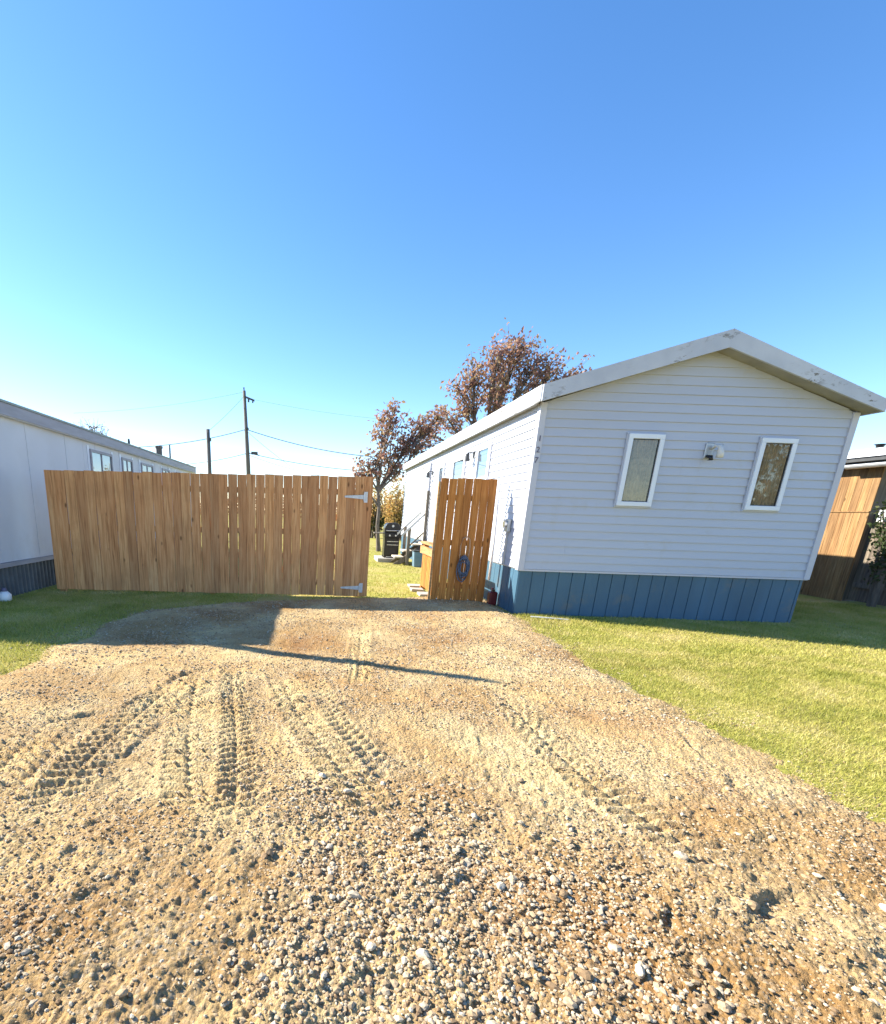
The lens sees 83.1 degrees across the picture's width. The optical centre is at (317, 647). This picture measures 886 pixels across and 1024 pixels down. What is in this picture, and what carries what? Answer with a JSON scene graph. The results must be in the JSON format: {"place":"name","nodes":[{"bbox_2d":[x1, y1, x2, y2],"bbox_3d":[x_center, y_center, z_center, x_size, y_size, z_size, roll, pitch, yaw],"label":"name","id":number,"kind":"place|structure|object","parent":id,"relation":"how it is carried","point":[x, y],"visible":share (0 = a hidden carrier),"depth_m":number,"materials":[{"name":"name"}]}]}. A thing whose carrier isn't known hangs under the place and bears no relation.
{"place":"outdoors","nodes":[
{"label":"outdoors","id":0,"kind":"place"},
{"bbox_2d":[0,596,885,1023],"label":"gravel driveway","id":1,"kind":"structure","parent":0,"point":[314,724],"depth_m":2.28,"materials":[{"name":"beige gravel"}]},
{"bbox_2d":[427,478,497,601],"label":"wooden gate","id":2,"kind":"structure","parent":1,"relation":"on","point":[484,492],"depth_m":7.80,"materials":[{"name":"orange wood"}]},
{"bbox_2d":[456,536,470,581],"bbox_3d":[2.384,-1.427,7.835,0.213,0.737,0.070,2,16,0],"label":"hose coil","id":3,"kind":"object","parent":2,"relation":"hanging from","point":[465,558],"visible":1,"depth_m":7.84,"materials":[{"name":"rubber"}]},
{"bbox_2d":[487,587,497,605],"bbox_3d":[2.894,-0.840,7.976,0.130,0.284,0.140,2,16,0],"label":"fuel can","id":4,"kind":"object","parent":1,"relation":"on","point":[492,595],"visible":0.98,"depth_m":7.92,"materials":[{"name":"red plastic"}]},
{"bbox_2d":[0,511,885,823],"bbox_3d":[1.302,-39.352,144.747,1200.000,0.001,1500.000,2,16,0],"label":"ground","id":5,"kind":"structure","parent":0,"point":[604,635],"depth_m":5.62,"materials":[{"name":"green plant"}]},
{"bbox_2d":[0,587,11,601],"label":"white jug","id":6,"kind":"object","parent":5,"relation":"on","point":[5,595],"visible":0.94,"depth_m":7.01,"materials":[{"name":"plastic"}]},
{"bbox_2d":[73,417,108,435],"bbox_3d":[-10.319,-8.015,22.785,2.235,5.236,1.127,2,16,0],"label":"bare tree","id":7,"kind":"object","parent":5,"relation":"on","point":[96,427],"visible":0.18,"depth_m":22.17,"materials":[{"name":"brown plant"}]},
{"bbox_2d":[0,398,195,595],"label":"neighbour home","id":8,"kind":"object","parent":5,"relation":"on","point":[34,444],"visible":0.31,"depth_m":7.96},
{"bbox_2d":[86,445,113,471],"bbox_3d":[-4.581,-3.660,10.310,0.039,1.090,1.230,2,16,0],"label":"window","id":9,"kind":"structure","parent":8,"relation":"in","point":[104,460],"depth_m":10.15,"materials":[{"name":"white glass"}]},
{"bbox_2d":[119,454,133,491],"bbox_3d":[-4.568,-4.040,11.658,0.039,1.090,0.830,2,16,0],"label":"window","id":10,"kind":"structure","parent":8,"relation":"in","point":[126,464],"depth_m":11.50,"materials":[{"name":"white glass"}]},
{"bbox_2d":[139,460,153,501],"bbox_3d":[-4.556,-4.413,12.981,0.039,1.090,1.080,2,16,0],"label":"window","id":11,"kind":"structure","parent":8,"relation":"in","point":[144,467],"depth_m":12.79,"materials":[{"name":"white glass"}]},
{"bbox_2d":[160,466,169,491],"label":"window","id":12,"kind":"structure","parent":8,"relation":"in","point":[161,469],"depth_m":14.22,"materials":[{"name":"white glass"}]},
{"bbox_2d":[44,470,373,596],"bbox_3d":[-1.682,-1.861,7.966,5.152,1.987,0.182,0,16,-5],"label":"board fence","id":13,"kind":"object","parent":5,"relation":"on","point":[87,497],"visible":1,"depth_m":7.89,"materials":[{"name":"brown wood"}]},
{"bbox_2d":[206,429,211,473],"bbox_3d":[-7.160,-11.149,32.241,0.382,6.325,0.297,-2,16,-14],"label":"utility pole","id":14,"kind":"object","parent":5,"relation":"on","point":[208,440],"visible":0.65,"depth_m":31.67,"materials":[{"name":"wood"}]},
{"bbox_2d":[243,387,257,479],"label":"utility pole","id":15,"kind":"object","parent":5,"relation":"on","point":[247,452],"visible":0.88,"depth_m":41.54,"materials":[{"name":"wood"}]},
{"bbox_2d":[86,392,241,412],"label":"power line","id":16,"kind":"object","parent":15,"relation":"attached to","point":[165,405],"visible":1,"depth_m":41.54,"materials":[{"name":"metal"}]},
{"bbox_2d":[144,430,242,446],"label":"power line","id":17,"kind":"object","parent":15,"relation":"attached to","point":[192,441],"visible":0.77,"depth_m":40.16,"materials":[{"name":"metal"}]},
{"bbox_2d":[191,453,245,463],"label":"power line","id":18,"kind":"object","parent":15,"relation":"attached to","point":[219,459],"visible":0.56,"depth_m":41.44,"materials":[{"name":"metal"}]},
{"bbox_2d":[249,430,405,458],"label":"power line","id":19,"kind":"object","parent":15,"relation":"attached to","point":[311,447],"visible":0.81,"depth_m":42.58,"materials":[{"name":"metal"}]},
{"bbox_2d":[257,455,404,472],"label":"power line","id":20,"kind":"object","parent":15,"relation":"attached to","point":[310,465],"visible":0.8,"depth_m":42.93,"materials":[{"name":"metal"}]},
{"bbox_2d":[200,494,385,514],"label":"distant trees","id":21,"kind":"object","parent":5,"relation":"on","point":[283,497],"depth_m":94.13,"materials":[{"name":"brown plant"}]},
{"bbox_2d":[370,503,386,537],"bbox_3d":[3.510,-7.417,27.970,1.362,2.156,1.142,2,16,0],"label":"autumn shrub","id":22,"kind":"object","parent":5,"relation":"on","point":[381,522],"visible":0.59,"depth_m":27.90,"materials":[{"name":"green plant"}]},
{"bbox_2d":[370,478,390,537],"bbox_3d":[3.271,-8.203,27.751,2.078,3.770,1.804,12,19,31],"label":"autumn shrub","id":23,"kind":"object","parent":5,"relation":"on","point":[375,509],"visible":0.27,"depth_m":27.71,"materials":[{"name":"yellow plant"}]},
{"bbox_2d":[374,555,394,562],"bbox_3d":[2.212,-2.738,14.980,0.800,0.130,1.040,2,16,0],"label":"concrete pad","id":24,"kind":"object","parent":5,"relation":"on","point":[378,558],"visible":0.64,"depth_m":14.49,"materials":[{"name":"grey concrete"}]},
{"bbox_2d":[373,523,400,557],"bbox_3d":[2.099,-3.261,14.680,0.780,1.028,0.535,2,16,0],"label":"barbecue","id":25,"kind":"object","parent":24,"relation":"on","point":[390,546],"visible":0.86,"depth_m":14.51,"materials":[{"name":"black metal"}]},
{"bbox_2d":[380,475,404,526],"bbox_3d":[4.275,-7.549,26.038,2.270,3.508,1.805,-6,18,-26],"label":"autumn shrub","id":26,"kind":"object","parent":5,"relation":"on","point":[395,515],"visible":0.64,"depth_m":25.69,"materials":[{"name":"yellow plant"}]},
{"bbox_2d":[381,485,404,525],"bbox_3d":[5.004,-9.106,31.719,2.950,3.475,2.703,-9,19,-35],"label":"autumn shrub","id":27,"kind":"object","parent":5,"relation":"on","point":[391,498],"visible":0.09,"depth_m":31.43,"materials":[{"name":"yellow plant"}]},
{"bbox_2d":[351,397,451,551],"bbox_3d":[2.980,-6.259,17.892,3.700,5.373,1.426,2,16,0],"label":"tree","id":28,"kind":"object","parent":5,"relation":"on","point":[404,451],"visible":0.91,"depth_m":17.48,"materials":[{"name":"brown plant"}]},
{"bbox_2d":[390,491,429,565],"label":"wooden steps","id":29,"kind":"structure","parent":5,"relation":"on","point":[405,555],"depth_m":13.72,"materials":[{"name":"grey wood"}]},
{"bbox_2d":[407,584,419,587],"bbox_3d":[1.971,-1.232,9.765,0.266,0.070,0.260,2,16,0],"label":"paver","id":30,"kind":"object","parent":5,"relation":"on","point":[414,585],"visible":0.54,"depth_m":9.66,"materials":[{"name":"concrete"}]},
{"bbox_2d":[410,587,423,591],"bbox_3d":[1.913,-1.101,9.283,0.250,0.077,0.240,2,16,0],"label":"paver","id":31,"kind":"object","parent":5,"relation":"on","point":[413,589],"visible":0.86,"depth_m":9.17,"materials":[{"name":"concrete"}]},
{"bbox_2d":[412,550,422,566],"bbox_3d":[2.824,-2.497,13.556,0.330,0.460,0.330,2,16,0],"label":"plastic tote","id":32,"kind":"object","parent":5,"relation":"on","point":[417,555],"visible":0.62,"depth_m":13.42,"materials":[{"name":"plastic"}]},
{"bbox_2d":[417,592,427,596],"bbox_3d":[1.967,-0.964,8.802,0.258,0.062,0.250,2,16,0],"label":"paver","id":33,"kind":"object","parent":5,"relation":"on","point":[424,594],"visible":0.56,"depth_m":8.74,"materials":[{"name":"concrete"}]},
{"bbox_2d":[420,541,442,595],"bbox_3d":[2.093,-1.480,9.018,0.155,0.922,1.200,2,16,0],"label":"railing","id":34,"kind":"object","parent":5,"relation":"on","point":[425,550],"visible":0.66,"depth_m":9.10,"materials":[{"name":"orange wood"}]},
{"bbox_2d":[409,317,594,449],"bbox_3d":[7.094,-8.346,19.684,6.879,8.690,2.984,2,16,0],"label":"leafy tree","id":35,"kind":"object","parent":5,"relation":"on","point":[496,395],"visible":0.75,"depth_m":18.64,"materials":[{"name":"brown plant"}]},
{"bbox_2d":[531,616,568,619],"bbox_3d":[3.385,-0.425,7.036,0.515,0.025,0.029,6,16,13],"label":"white stick","id":36,"kind":"object","parent":5,"relation":"on","point":[548,618],"visible":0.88,"depth_m":7.03,"materials":[{"name":"white wood"}]},
{"bbox_2d":[400,328,885,622],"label":"mobile home","id":37,"kind":"object","parent":5,"relation":"on","point":[699,479],"visible":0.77,"depth_m":6.88,"materials":[{"name":"white plastic"}]},
{"bbox_2d":[416,463,431,539],"bbox_3d":[3.048,-4.148,13.868,0.095,2.080,1.080,2,16,0],"label":"door","id":38,"kind":"structure","parent":37,"relation":"in","point":[425,482],"depth_m":13.91,"materials":[{"name":"metal"}]},
{"bbox_2d":[435,463,445,510],"bbox_3d":[3.070,-3.981,12.045,0.043,1.110,0.560,2,16,0],"label":"window","id":39,"kind":"structure","parent":37,"relation":"in","point":[443,465],"depth_m":12.08,"materials":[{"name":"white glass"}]},
{"bbox_2d":[451,454,465,511],"bbox_3d":[3.055,-3.545,10.557,0.043,1.180,0.960,2,16,0],"label":"window","id":40,"kind":"structure","parent":37,"relation":"in","point":[462,457],"depth_m":10.44,"materials":[{"name":"white glass"}]},
{"bbox_2d":[474,441,492,501],"bbox_3d":[3.042,-3.141,8.957,0.043,1.170,0.760,2,16,0],"label":"window","id":41,"kind":"structure","parent":37,"relation":"in","point":[488,446],"depth_m":8.82,"materials":[{"name":"white glass"}]},
{"bbox_2d":[488,479,500,579],"bbox_3d":[2.882,-1.895,7.855,0.079,1.601,0.044,2,16,0],"label":"white pipe","id":42,"kind":"object","parent":37,"relation":"attached to","point":[495,528],"visible":1,"depth_m":7.83,"materials":[{"name":"plastic"}]},
{"bbox_2d":[613,432,666,507],"bbox_3d":[4.527,-2.476,6.768,0.531,0.991,0.048,2,16,0],"label":"window","id":43,"kind":"structure","parent":37,"relation":"in","point":[637,479],"depth_m":6.76,"materials":[{"name":"glass"}]},
{"bbox_2d":[741,436,798,511],"bbox_3d":[6.356,-2.416,6.768,0.531,0.991,0.048,2,16,0],"label":"window","id":44,"kind":"structure","parent":37,"relation":"in","point":[766,487],"depth_m":6.76,"materials":[{"name":"plastic"}]},
{"bbox_2d":[799,444,885,600],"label":"wood clad outbuilding","id":45,"kind":"structure","parent":5,"relation":"on","point":[861,491],"depth_m":9.69,"materials":[{"name":"brown wood"}]},
{"bbox_2d":[847,514,885,605],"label":"weathered fence","id":46,"kind":"object","parent":5,"relation":"on","point":[859,590],"visible":0.6,"depth_m":9.48,"materials":[{"name":"wood"}]},
{"bbox_2d":[863,499,885,607],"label":"climbing vine","id":47,"kind":"object","parent":5,"relation":"on","point":[878,578],"visible":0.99,"depth_m":8.96,"materials":[{"name":"green plant"}]},
{"bbox_2d":[0,0,885,508],"label":"sky","id":48,"kind":"structure","parent":0,"point":[316,205],"materials":[{"name":"blue"}]}
]}

